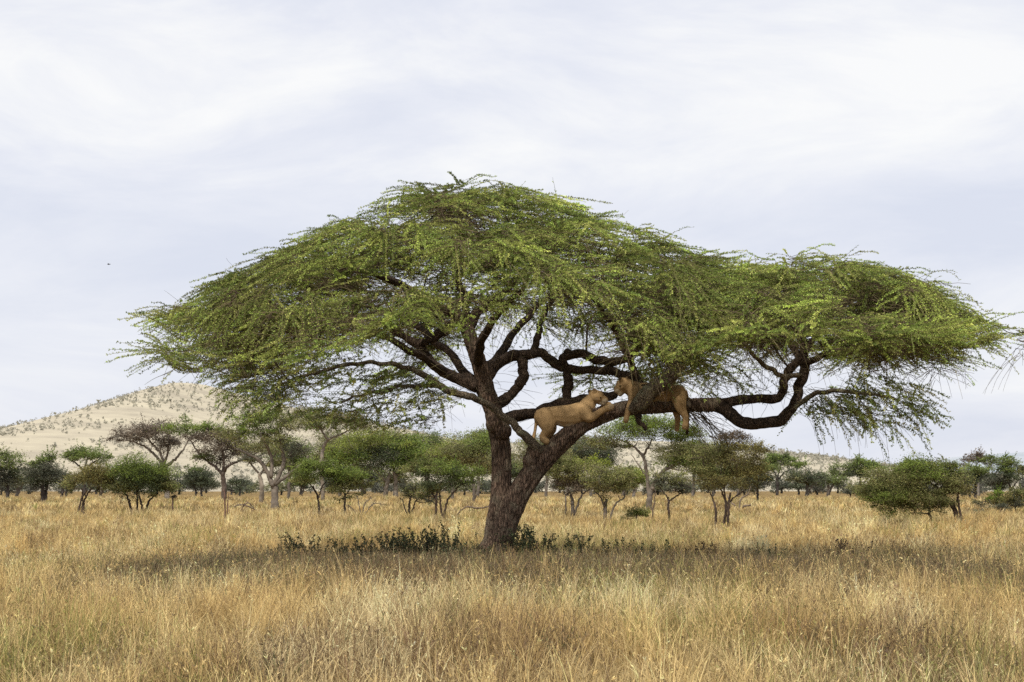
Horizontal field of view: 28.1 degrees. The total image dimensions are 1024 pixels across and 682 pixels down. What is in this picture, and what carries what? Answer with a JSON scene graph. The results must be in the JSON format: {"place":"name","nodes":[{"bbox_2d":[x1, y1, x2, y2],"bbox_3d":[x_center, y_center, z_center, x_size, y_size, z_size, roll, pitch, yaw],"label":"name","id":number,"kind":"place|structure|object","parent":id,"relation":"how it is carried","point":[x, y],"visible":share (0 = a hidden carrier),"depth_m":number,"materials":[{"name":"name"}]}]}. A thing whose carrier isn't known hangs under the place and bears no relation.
{"place":"outdoors","nodes":[
{"label":"outdoors","id":0,"kind":"place"},
{"bbox_2d":[0,383,1019,490],"bbox_3d":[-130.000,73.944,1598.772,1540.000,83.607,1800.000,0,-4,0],"label":"hill","id":1,"kind":"structure","parent":0,"point":[36,443],"depth_m":1187.84,"materials":[{"name":"beige soil"}]},
{"bbox_2d":[0,381,1023,489],"bbox_3d":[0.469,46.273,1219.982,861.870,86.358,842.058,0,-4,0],"label":"hill scrub","id":2,"kind":"object","parent":1,"relation":"on","point":[782,451],"visible":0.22,"depth_m":1296.46,"materials":[{"name":"plant"}]},
{"bbox_2d":[0,491,1023,681],"bbox_3d":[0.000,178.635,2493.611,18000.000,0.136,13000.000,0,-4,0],"label":"ground","id":3,"kind":"structure","parent":0,"point":[768,494],"depth_m":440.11,"materials":[{"name":"beige plant"}]},
{"bbox_2d":[0,484,15,494],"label":"distant bush","id":4,"kind":"object","parent":3,"relation":"on","point":[3,489],"visible":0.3,"depth_m":444.38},
{"bbox_2d":[0,472,30,495],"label":"belt tree","id":5,"kind":"object","parent":3,"relation":"on","point":[18,489],"visible":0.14,"depth_m":397.87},
{"bbox_2d":[0,447,36,497],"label":"flat topped tree","id":6,"kind":"object","parent":3,"relation":"on","point":[6,475],"visible":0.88,"depth_m":290.56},
{"bbox_2d":[19,483,52,493],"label":"distant bush","id":7,"kind":"object","parent":3,"relation":"on","point":[31,490],"visible":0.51,"depth_m":504.09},
{"bbox_2d":[13,445,67,500],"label":"bushy tree","id":8,"kind":"object","parent":3,"relation":"on","point":[41,475],"visible":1,"depth_m":235.96,"materials":[{"name":"plant"}]},
{"bbox_2d":[51,464,80,496],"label":"tree","id":9,"kind":"object","parent":3,"relation":"on","point":[62,491],"visible":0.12,"depth_m":314.84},
{"bbox_2d":[51,483,82,493],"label":"distant bush","id":10,"kind":"object","parent":3,"relation":"on","point":[58,490],"visible":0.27,"depth_m":524.35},
{"bbox_2d":[59,440,114,496],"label":"umbrella tree","id":11,"kind":"object","parent":3,"relation":"on","point":[74,455],"visible":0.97,"depth_m":343.86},
{"bbox_2d":[56,458,121,513],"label":"two stemmed tree","id":12,"kind":"object","parent":3,"relation":"on","point":[87,473],"visible":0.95,"depth_m":139.80,"materials":[{"name":"plant"}]},
{"bbox_2d":[86,469,108,495],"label":"belt tree","id":13,"kind":"object","parent":3,"relation":"on","point":[92,485],"visible":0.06,"depth_m":419.46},
{"bbox_2d":[86,483,112,493],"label":"distant bush","id":14,"kind":"object","parent":3,"relation":"on","point":[94,489],"visible":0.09,"depth_m":500.02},
{"bbox_2d":[96,450,185,513],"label":"round bush","id":15,"kind":"object","parent":3,"relation":"on","point":[135,475],"visible":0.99,"depth_m":139.51,"materials":[{"name":"plant"}]},
{"bbox_2d":[102,412,188,499],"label":"brown umbrella tree","id":16,"kind":"object","parent":3,"relation":"on","point":[139,433],"visible":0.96,"depth_m":290.66,"materials":[{"name":"plant"}]},
{"bbox_2d":[169,494,177,510],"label":"dead sapling","id":17,"kind":"object","parent":3,"relation":"on","point":[173,496],"visible":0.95,"depth_m":140.00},
{"bbox_2d":[169,467,188,494],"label":"bush","id":18,"kind":"object","parent":3,"relation":"on","point":[180,482],"visible":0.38,"depth_m":472.19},
{"bbox_2d":[180,473,212,493],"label":"distant bush","id":19,"kind":"object","parent":3,"relation":"on","point":[196,488],"visible":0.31,"depth_m":526.46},
{"bbox_2d":[181,459,219,495],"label":"round tree","id":20,"kind":"object","parent":3,"relation":"on","point":[197,476],"visible":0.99,"depth_m":397.55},
{"bbox_2d":[146,413,261,499],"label":"tufted acacia","id":21,"kind":"object","parent":3,"relation":"on","point":[221,449],"visible":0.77,"depth_m":270.01,"materials":[{"name":"plant"}]},
{"bbox_2d":[197,477,220,492],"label":"distant bush","id":22,"kind":"object","parent":3,"relation":"on","point":[212,479],"visible":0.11,"depth_m":579.82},
{"bbox_2d":[223,489,233,522],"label":"dead pole","id":23,"kind":"object","parent":3,"relation":"on","point":[225,504],"visible":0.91,"depth_m":102.14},
{"bbox_2d":[219,478,255,494],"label":"distant bush","id":24,"kind":"object","parent":3,"relation":"on","point":[231,489],"visible":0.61,"depth_m":461.45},
{"bbox_2d":[227,474,250,495],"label":"bush","id":25,"kind":"object","parent":3,"relation":"on","point":[231,481],"visible":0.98,"depth_m":419.84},
{"bbox_2d":[234,499,256,510],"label":"fallen branch","id":26,"kind":"object","parent":3,"relation":"on","point":[252,507],"visible":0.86,"depth_m":139.94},
{"bbox_2d":[238,475,255,492],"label":"distant bush","id":27,"kind":"object","parent":3,"relation":"on","point":[251,482],"visible":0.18,"depth_m":574.96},
{"bbox_2d":[241,479,270,493],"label":"distant bush","id":28,"kind":"object","parent":3,"relation":"on","point":[256,484],"visible":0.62,"depth_m":473.30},
{"bbox_2d":[209,406,315,509],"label":"wide acacia","id":29,"kind":"object","parent":3,"relation":"on","point":[262,435],"visible":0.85,"depth_m":171.97,"materials":[{"name":"plant"}]},
{"bbox_2d":[233,437,298,502],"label":"pale trunk tree","id":30,"kind":"object","parent":3,"relation":"on","point":[251,446],"visible":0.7,"depth_m":228.93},
{"bbox_2d":[264,477,304,494],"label":"distant bush","id":31,"kind":"object","parent":3,"relation":"on","point":[281,486],"visible":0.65,"depth_m":453.65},
{"bbox_2d":[257,434,319,498],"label":"belt tree","id":32,"kind":"object","parent":3,"relation":"on","point":[289,468],"visible":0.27,"depth_m":290.62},
{"bbox_2d":[267,532,320,556],"bbox_3d":[-5.211,4.995,48.780,1.286,0.937,1.210,0,-4,0],"label":"leafy shrub","id":33,"kind":"object","parent":3,"relation":"on","point":[295,544],"visible":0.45,"depth_m":48.71,"materials":[{"name":"green plant"}]},
{"bbox_2d":[279,473,319,496],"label":"belt tree","id":34,"kind":"object","parent":3,"relation":"on","point":[301,487],"visible":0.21,"depth_m":343.60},
{"bbox_2d":[295,484,320,492],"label":"distant bush","id":35,"kind":"object","parent":3,"relation":"on","point":[309,489],"visible":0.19,"depth_m":556.78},
{"bbox_2d":[286,451,353,513],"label":"acacia","id":36,"kind":"object","parent":3,"relation":"on","point":[307,467],"visible":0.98,"depth_m":130.13,"materials":[{"name":"plant"}]},
{"bbox_2d":[307,537,346,558],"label":"leafy shrub","id":37,"kind":"object","parent":3,"relation":"on","point":[317,546],"visible":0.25,"depth_m":47.52,"materials":[{"name":"green plant"}]},
{"bbox_2d":[283,401,380,499],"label":"slanting crown tree","id":38,"kind":"object","parent":3,"relation":"on","point":[334,427],"visible":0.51,"depth_m":270.07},
{"bbox_2d":[308,537,364,556],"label":"leafy shrub","id":39,"kind":"object","parent":3,"relation":"on","point":[362,545],"visible":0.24,"depth_m":47.34,"materials":[{"name":"green plant"}]},
{"bbox_2d":[305,428,371,496],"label":"belt tree","id":40,"kind":"object","parent":3,"relation":"on","point":[322,437],"visible":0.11,"depth_m":359.24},
{"bbox_2d":[319,462,386,511],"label":"tree","id":41,"kind":"object","parent":3,"relation":"on","point":[352,480],"visible":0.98,"depth_m":130.15,"materials":[{"name":"plant"}]},
{"bbox_2d":[343,495,385,514],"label":"dry shrub","id":42,"kind":"object","parent":3,"relation":"on","point":[364,504],"visible":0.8,"depth_m":135.00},
{"bbox_2d":[347,464,388,495],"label":"belt tree","id":43,"kind":"object","parent":3,"relation":"on","point":[374,480],"visible":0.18,"depth_m":397.55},
{"bbox_2d":[318,428,435,496],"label":"yellow green tree","id":44,"kind":"object","parent":3,"relation":"on","point":[394,451],"visible":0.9,"depth_m":327.80,"materials":[{"name":"plant"}]},
{"bbox_2d":[367,481,399,494],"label":"distant bush","id":45,"kind":"object","parent":3,"relation":"on","point":[376,488],"visible":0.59,"depth_m":438.78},
{"bbox_2d":[352,531,419,555],"bbox_3d":[-2.955,4.899,47.760,1.628,0.984,1.697,0,-4,0],"label":"leafy shrub","id":46,"kind":"object","parent":3,"relation":"on","point":[384,542],"visible":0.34,"depth_m":47.68,"materials":[{"name":"green plant"}]},
{"bbox_2d":[376,468,419,495],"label":"belt tree","id":47,"kind":"object","parent":3,"relation":"on","point":[406,477],"visible":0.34,"depth_m":377.84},
{"bbox_2d":[364,526,440,560],"bbox_3d":[-2.346,4.846,47.753,1.998,1.088,1.935,-1,-4,19],"label":"leafy shrub","id":48,"kind":"object","parent":3,"relation":"on","point":[401,543],"visible":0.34,"depth_m":47.55,"materials":[{"name":"green plant"}]},
{"bbox_2d":[395,477,444,514],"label":"sparse shrub","id":49,"kind":"object","parent":3,"relation":"on","point":[413,487],"visible":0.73,"depth_m":134.86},
{"bbox_2d":[403,525,457,559],"bbox_3d":[-1.673,4.850,47.938,1.860,1.106,1.776,0,-4,0],"label":"leafy shrub","id":50,"kind":"object","parent":3,"relation":"on","point":[433,542],"visible":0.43,"depth_m":47.71,"materials":[{"name":"green plant"}]},
{"bbox_2d":[404,426,457,480],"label":"belt tree","id":51,"kind":"object","parent":3,"relation":"on","point":[435,435],"visible":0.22,"depth_m":376.73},
{"bbox_2d":[417,520,460,551],"bbox_3d":[-1.722,4.804,48.092,1.044,1.219,1.156,0,-4,0],"label":"leafy shrub","id":52,"kind":"object","parent":3,"relation":"on","point":[447,535],"visible":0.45,"depth_m":48.18,"materials":[{"name":"green plant"}]},
{"bbox_2d":[393,450,488,519],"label":"multi stemmed tree","id":53,"kind":"object","parent":3,"relation":"on","point":[452,472],"visible":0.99,"depth_m":117.87,"materials":[{"name":"plant"}]},
{"bbox_2d":[414,428,488,498],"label":"belt tree","id":54,"kind":"object","parent":3,"relation":"on","point":[432,454],"visible":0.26,"depth_m":290.41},
{"bbox_2d":[420,430,491,501],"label":"tall tree","id":55,"kind":"object","parent":3,"relation":"on","point":[470,448],"visible":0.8,"depth_m":228.69,"materials":[{"name":"plant"}]},
{"bbox_2d":[435,541,485,559],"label":"leafy shrub","id":56,"kind":"object","parent":3,"relation":"on","point":[458,549],"visible":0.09,"depth_m":46.85,"materials":[{"name":"green plant"}]},
{"bbox_2d":[454,483,482,494],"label":"distant bush","id":57,"kind":"object","parent":3,"relation":"on","point":[461,488],"visible":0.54,"depth_m":449.20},
{"bbox_2d":[457,502,488,513],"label":"fallen branch","id":58,"kind":"object","parent":3,"relation":"on","point":[470,506],"visible":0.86,"depth_m":126.00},
{"bbox_2d":[453,532,495,553],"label":"leafy shrub","id":59,"kind":"object","parent":3,"relation":"on","point":[477,544],"visible":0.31,"depth_m":47.23,"materials":[{"name":"green plant"}]},
{"bbox_2d":[467,474,490,493],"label":"distant bush","id":60,"kind":"object","parent":3,"relation":"on","point":[485,487],"visible":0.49,"depth_m":532.42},
{"bbox_2d":[453,423,510,496],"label":"belt tree","id":61,"kind":"object","parent":3,"relation":"on","point":[473,434],"visible":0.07,"depth_m":398.07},
{"bbox_2d":[473,449,521,478],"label":"belt tree","id":62,"kind":"object","parent":3,"relation":"on","point":[490,470],"visible":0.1,"depth_m":377.50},
{"bbox_2d":[494,524,558,554],"bbox_3d":[0.194,4.773,47.423,1.533,1.187,1.466,-2,-4,24],"label":"leafy shrub","id":63,"kind":"object","parent":3,"relation":"on","point":[516,543],"visible":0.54,"depth_m":47.22,"materials":[{"name":"green plant"}]},
{"bbox_2d":[511,457,545,478],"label":"belt tree","id":64,"kind":"object","parent":3,"relation":"on","point":[515,471],"visible":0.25,"depth_m":343.14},
{"bbox_2d":[499,533,575,557],"bbox_3d":[0.597,4.897,47.359,1.790,0.931,1.429,0,-4,0],"label":"leafy shrub","id":65,"kind":"object","parent":3,"relation":"on","point":[544,541],"visible":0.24,"depth_m":47.20,"materials":[{"name":"green plant"}]},
{"bbox_2d":[535,477,548,492],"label":"distant bush","id":66,"kind":"object","parent":3,"relation":"on","point":[542,483],"visible":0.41,"depth_m":602.07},
{"bbox_2d":[511,432,577,496],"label":"belt tree","id":67,"kind":"object","parent":3,"relation":"on","point":[523,451],"visible":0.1,"depth_m":328.62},
{"bbox_2d":[106,171,1023,554],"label":"acacia tree","id":68,"kind":"object","parent":3,"relation":"on","point":[692,309],"visible":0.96,"depth_m":45.31,"materials":[{"name":"green plant"}]},
{"bbox_2d":[532,388,613,444],"bbox_3d":[1.415,1.770,47.922,1.933,1.328,0.747,0,-4,0],"label":"lioness","id":69,"kind":"object","parent":68,"relation":"on","point":[547,420],"visible":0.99,"depth_m":47.71,"materials":[{"name":"fur"}]},
{"bbox_2d":[613,376,689,434],"bbox_3d":[3.282,1.501,48.008,1.825,1.390,0.784,0,-4,0],"label":"lioness","id":70,"kind":"object","parent":68,"relation":"on","point":[627,385],"visible":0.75,"depth_m":47.81,"materials":[{"name":"fur"}]},
{"bbox_2d":[560,532,592,554],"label":"leafy shrub","id":71,"kind":"object","parent":3,"relation":"on","point":[588,539],"visible":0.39,"depth_m":46.70,"materials":[{"name":"green plant"}]},
{"bbox_2d":[545,450,616,516],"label":"bushy tree","id":72,"kind":"object","parent":3,"relation":"on","point":[574,467],"visible":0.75,"depth_m":125.72,"materials":[{"name":"plant"}]},
{"bbox_2d":[565,434,630,496],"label":"belt tree","id":73,"kind":"object","parent":3,"relation":"on","point":[581,453],"visible":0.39,"depth_m":376.99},
{"bbox_2d":[575,459,645,521],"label":"tree","id":74,"kind":"object","parent":3,"relation":"on","point":[620,478],"visible":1,"depth_m":103.43,"materials":[{"name":"plant"}]},
{"bbox_2d":[590,537,635,558],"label":"leafy shrub","id":75,"kind":"object","parent":3,"relation":"on","point":[603,541],"visible":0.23,"depth_m":47.39,"materials":[{"name":"green plant"}]},
{"bbox_2d":[607,485,639,494],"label":"distant bush","id":76,"kind":"object","parent":3,"relation":"on","point":[628,493],"visible":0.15,"depth_m":444.36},
{"bbox_2d":[605,461,649,495],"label":"belt tree","id":77,"kind":"object","parent":3,"relation":"on","point":[622,494],"visible":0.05,"depth_m":418.71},
{"bbox_2d":[618,461,649,496],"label":"belt tree","id":78,"kind":"object","parent":3,"relation":"on","point":[641,480],"visible":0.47,"depth_m":315.07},
{"bbox_2d":[617,501,651,521],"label":"shrub","id":79,"kind":"object","parent":3,"relation":"on","point":[642,512],"visible":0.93,"depth_m":104.89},
{"bbox_2d":[573,413,714,509],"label":"tall umbrella tree","id":80,"kind":"object","parent":3,"relation":"on","point":[677,459],"visible":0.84,"depth_m":154.11,"materials":[{"name":"plant"}]},
{"bbox_2d":[622,539,670,559],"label":"leafy shrub","id":81,"kind":"object","parent":3,"relation":"on","point":[666,540],"visible":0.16,"depth_m":46.22,"materials":[{"name":"green plant"}]},
{"bbox_2d":[637,486,669,494],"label":"distant bush","id":82,"kind":"object","parent":3,"relation":"on","point":[644,491],"visible":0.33,"depth_m":457.20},
{"bbox_2d":[641,472,671,494],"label":"distant bush","id":83,"kind":"object","parent":3,"relation":"on","point":[659,490],"visible":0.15,"depth_m":456.38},
{"bbox_2d":[646,465,695,519],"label":"slender acacia","id":84,"kind":"object","parent":3,"relation":"on","point":[676,483],"visible":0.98,"depth_m":106.32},
{"bbox_2d":[658,437,718,495],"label":"belt tree","id":85,"kind":"object","parent":3,"relation":"on","point":[692,493],"visible":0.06,"depth_m":359.99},
{"bbox_2d":[685,477,706,494],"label":"distant bush","id":86,"kind":"object","parent":3,"relation":"on","point":[696,490],"visible":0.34,"depth_m":446.77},
{"bbox_2d":[689,466,733,496],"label":"belt tree","id":87,"kind":"object","parent":3,"relation":"on","point":[713,491],"visible":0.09,"depth_m":314.88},
{"bbox_2d":[685,541,743,559],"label":"leafy shrub","id":88,"kind":"object","parent":3,"relation":"on","point":[715,547],"visible":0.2,"depth_m":46.33,"materials":[{"name":"green plant"}]},
{"bbox_2d":[679,426,782,525],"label":"broad olive tree","id":89,"kind":"object","parent":3,"relation":"on","point":[705,471],"visible":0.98,"depth_m":96.73,"materials":[{"name":"plant"}]},
{"bbox_2d":[727,486,753,510],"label":"fallen branch","id":90,"kind":"object","parent":3,"relation":"on","point":[745,505],"visible":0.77,"depth_m":139.97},
{"bbox_2d":[726,479,759,494],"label":"distant bush","id":91,"kind":"object","parent":3,"relation":"on","point":[732,490],"visible":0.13,"depth_m":452.29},
{"bbox_2d":[737,458,779,499],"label":"round tree","id":92,"kind":"object","parent":3,"relation":"on","point":[772,477],"visible":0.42,"depth_m":269.86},
{"bbox_2d":[745,472,773,493],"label":"distant bush","id":93,"kind":"object","parent":3,"relation":"on","point":[762,486],"visible":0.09,"depth_m":487.19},
{"bbox_2d":[748,542,786,560],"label":"leafy shrub","id":94,"kind":"object","parent":3,"relation":"on","point":[757,552],"visible":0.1,"depth_m":44.84,"materials":[{"name":"green plant"}]},
{"bbox_2d":[766,478,797,492],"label":"distant bush","id":95,"kind":"object","parent":3,"relation":"on","point":[782,486],"visible":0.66,"depth_m":558.65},
{"bbox_2d":[761,448,809,494],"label":"vivid umbrella tree","id":96,"kind":"object","parent":3,"relation":"on","point":[785,458],"visible":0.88,"depth_m":444.66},
{"bbox_2d":[784,480,809,494],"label":"distant bush","id":97,"kind":"object","parent":3,"relation":"on","point":[799,487],"visible":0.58,"depth_m":468.68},
{"bbox_2d":[773,461,836,495],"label":"belt tree","id":98,"kind":"object","parent":3,"relation":"on","point":[807,478],"visible":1,"depth_m":377.81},
{"bbox_2d":[805,486,826,494],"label":"distant bush","id":99,"kind":"object","parent":3,"relation":"on","point":[816,490],"visible":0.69,"depth_m":464.25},
{"bbox_2d":[803,469,851,495],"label":"belt tree","id":100,"kind":"object","parent":3,"relation":"on","point":[838,480],"visible":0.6,"depth_m":397.58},
{"bbox_2d":[826,477,852,492],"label":"distant bush","id":101,"kind":"object","parent":3,"relation":"on","point":[835,486],"visible":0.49,"depth_m":570.93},
{"bbox_2d":[814,537,872,560],"bbox_3d":[7.255,4.820,45.765,1.328,0.858,1.170,3,-5,-33],"label":"leafy shrub","id":102,"kind":"object","parent":3,"relation":"on","point":[841,548],"visible":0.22,"depth_m":45.59,"materials":[{"name":"green plant"}]},
{"bbox_2d":[838,479,863,498],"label":"shrub","id":103,"kind":"object","parent":3,"relation":"on","point":[847,491],"visible":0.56,"depth_m":290.41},
{"bbox_2d":[828,453,890,483],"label":"umbrella tree","id":104,"kind":"object","parent":3,"relation":"on","point":[854,467],"visible":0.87,"depth_m":419.79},
{"bbox_2d":[851,450,983,522],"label":"leaning bush","id":105,"kind":"object","parent":3,"relation":"on","point":[912,475],"visible":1,"depth_m":99.09,"materials":[{"name":"plant"}]},
{"bbox_2d":[960,483,990,494],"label":"distant bush","id":106,"kind":"object","parent":3,"relation":"on","point":[981,489],"visible":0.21,"depth_m":447.77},
{"bbox_2d":[959,459,995,498],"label":"dark tree","id":107,"kind":"object","parent":3,"relation":"on","point":[975,470],"visible":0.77,"depth_m":301.91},
{"bbox_2d":[957,444,997,495],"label":"brown umbrella tree","id":108,"kind":"object","parent":3,"relation":"on","point":[971,456],"visible":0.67,"depth_m":397.98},
{"bbox_2d":[970,483,1011,506],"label":"shrub","id":109,"kind":"object","parent":3,"relation":"on","point":[997,494],"visible":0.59,"depth_m":171.77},
{"bbox_2d":[983,479,1011,494],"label":"distant bush","id":110,"kind":"object","parent":3,"relation":"on","point":[1003,487],"visible":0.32,"depth_m":440.63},
{"bbox_2d":[972,484,1023,512],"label":"shrub","id":111,"kind":"object","parent":3,"relation":"on","point":[1015,494],"visible":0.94,"depth_m":145.09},
{"bbox_2d":[973,449,1023,491],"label":"flat topped tree","id":112,"kind":"object","parent":3,"relation":"on","point":[1005,476],"visible":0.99,"depth_m":251.90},
{"bbox_2d":[1016,474,1023,489],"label":"distant bush","id":113,"kind":"object","parent":3,"relation":"on","point":[1021,483],"visible":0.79,"depth_m":588.28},
{"bbox_2d":[0,0,1023,465],"label":"sky","id":114,"kind":"structure","parent":0,"point":[159,142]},
{"bbox_2d":[936,452,1023,472],"bbox_3d":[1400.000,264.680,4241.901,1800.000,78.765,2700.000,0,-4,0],"label":"hill","id":115,"kind":"structure","parent":0,"point":[1019,455],"depth_m":4004.61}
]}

